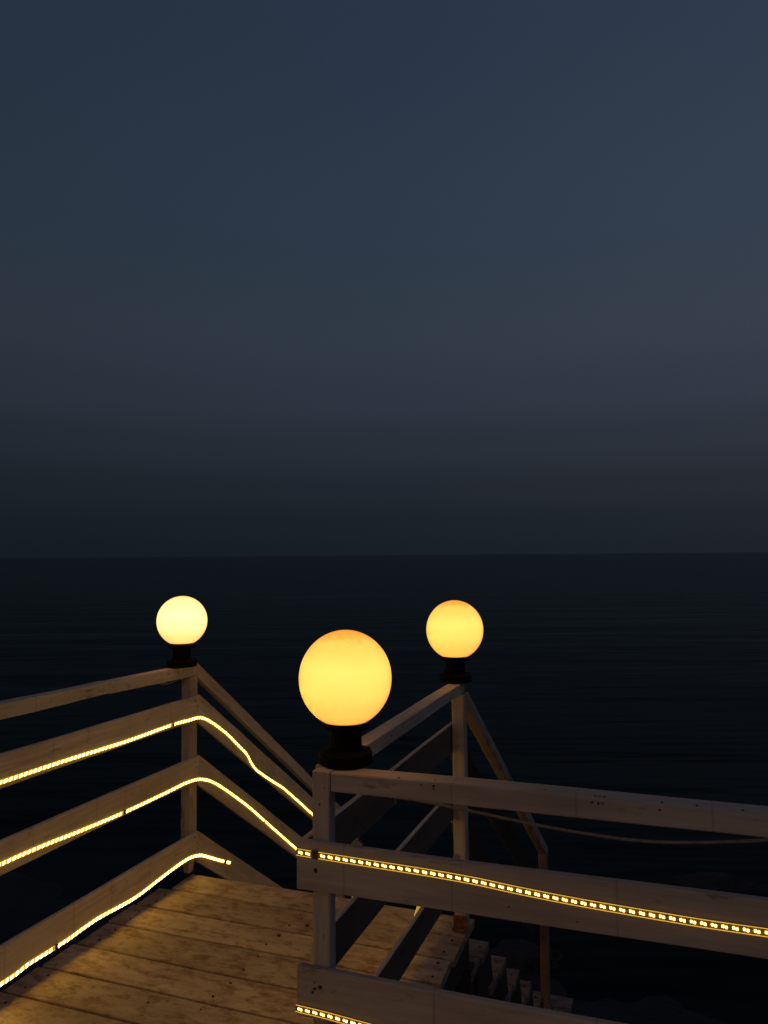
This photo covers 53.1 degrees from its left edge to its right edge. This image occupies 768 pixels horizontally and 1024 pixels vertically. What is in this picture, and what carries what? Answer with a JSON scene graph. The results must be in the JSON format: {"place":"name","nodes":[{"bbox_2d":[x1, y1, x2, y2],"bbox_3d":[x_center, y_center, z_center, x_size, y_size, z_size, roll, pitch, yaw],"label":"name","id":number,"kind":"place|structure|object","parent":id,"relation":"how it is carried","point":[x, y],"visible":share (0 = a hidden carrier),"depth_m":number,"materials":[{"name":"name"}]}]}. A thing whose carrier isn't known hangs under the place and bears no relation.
{"place":"outdoors","nodes":[
{"label":"outdoors","id":0,"kind":"place"},
{"bbox_2d":[0,870,727,1023],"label":"ground","id":1,"kind":"structure","parent":0,"point":[26,902],"depth_m":7.81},
{"bbox_2d":[0,874,474,1023],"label":"wooden deck","id":2,"kind":"structure","parent":1,"relation":"on","point":[195,949],"depth_m":2.94,"materials":[{"name":"brown wood"}]},
{"bbox_2d":[0,666,198,980],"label":"deck railing","id":3,"kind":"object","parent":2,"relation":"on","point":[18,951],"visible":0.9,"depth_m":3.12,"materials":[{"name":"wood"}]},
{"bbox_2d":[0,854,230,986],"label":"led strip","id":4,"kind":"object","parent":3,"relation":"attached to","point":[63,942],"visible":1,"depth_m":3.11,"materials":[{"name":"yellow"}]},
{"bbox_2d":[0,778,296,866],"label":"led strip","id":5,"kind":"object","parent":3,"relation":"attached to","point":[61,838],"visible":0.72,"depth_m":3.32,"materials":[{"name":"yellow"}]},
{"bbox_2d":[0,716,312,815],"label":"led strip","id":6,"kind":"object","parent":3,"relation":"attached to","point":[68,759],"visible":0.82,"depth_m":3.40,"materials":[{"name":"yellow"}]},
{"bbox_2d":[156,596,206,667],"bbox_3d":[-0.977,0.576,3.721,0.239,0.337,0.239,-2,-3,20],"label":"globe lamp","id":7,"kind":"object","parent":3,"relation":"on","point":[181,622],"visible":1,"depth_m":3.65,"materials":[{"name":"yellow glass"}]},
{"bbox_2d":[195,663,344,897],"bbox_3d":[-0.609,2.451,4.624,0.071,3.311,1.896,-2,-3,20],"label":"stair railing","id":8,"kind":"object","parent":2,"relation":"on","point":[238,870],"visible":0.52,"depth_m":4.18,"materials":[{"name":"brown wood"}]},
{"bbox_2d":[302,683,469,980],"bbox_3d":[0.075,1.185,2.581,0.076,0.998,1.444,-2,-3,20],"label":"deck railing","id":9,"kind":"object","parent":2,"relation":"on","point":[357,816],"visible":0.62,"depth_m":2.69,"materials":[{"name":"brown wood"}]},
{"bbox_2d":[299,630,391,769],"bbox_3d":[-0.101,0.482,2.015,0.243,0.343,0.243,-2,-3,20],"label":"globe lamp","id":10,"kind":"object","parent":9,"relation":"on","point":[345,678],"visible":1,"depth_m":1.94,"materials":[{"name":"yellow glass"}]},
{"bbox_2d":[426,600,482,683],"bbox_3d":[0.303,0.550,3.289,0.243,0.343,0.243,-2,-3,20],"label":"globe lamp","id":11,"kind":"object","parent":9,"relation":"on","point":[454,630],"visible":1,"depth_m":3.21,"materials":[{"name":"yellow glass"}]},
{"bbox_2d":[297,767,767,1023],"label":"deck railing","id":12,"kind":"object","parent":2,"relation":"on","point":[323,983],"visible":1,"depth_m":1.75,"materials":[{"name":"brown wood"}]},
{"bbox_2d":[295,1004,373,1023],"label":"led strip","id":13,"kind":"object","parent":12,"relation":"attached to","point":[323,1014],"visible":1,"depth_m":1.85,"materials":[{"name":"yellow"}]},
{"bbox_2d":[296,848,767,936],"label":"led strip","id":14,"kind":"object","parent":12,"relation":"attached to","point":[607,906],"visible":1,"depth_m":1.70,"materials":[{"name":"yellow"}]},
{"bbox_2d":[394,798,767,843],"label":"hanging cable","id":15,"kind":"object","parent":12,"relation":"hanging from","point":[607,836],"visible":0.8,"depth_m":1.77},
{"bbox_2d":[469,939,572,1012],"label":"staircase","id":16,"kind":"structure","parent":1,"relation":"on","point":[493,977],"depth_m":3.58,"materials":[{"name":"wood"}]},
{"bbox_2d":[451,692,550,1007],"bbox_3d":[0.634,2.476,3.860,0.085,3.356,1.473,-2,-4,24],"label":"stair railing","id":17,"kind":"object","parent":16,"relation":"on","point":[479,851],"visible":0.54,"depth_m":3.92,"materials":[{"name":"brown wood"}]},
{"bbox_2d":[0,552,767,1023],"bbox_3d":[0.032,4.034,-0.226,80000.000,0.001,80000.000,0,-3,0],"label":"sea","id":18,"kind":"structure","parent":0,"point":[632,672],"depth_m":22.14,"materials":[{"name":"liquid"}]},
{"bbox_2d":[489,939,562,971],"bbox_3d":[1.381,4.486,7.649,0.967,0.337,0.540,0,-3,0],"label":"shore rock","id":19,"kind":"object","parent":18,"relation":"in","point":[521,955],"visible":0.56,"depth_m":7.59,"materials":[{"name":"black stone"}]},
{"bbox_2d":[0,0,767,557],"label":"sky","id":20,"kind":"structure","parent":0,"point":[278,277],"materials":[{"name":"blue"}]}
]}

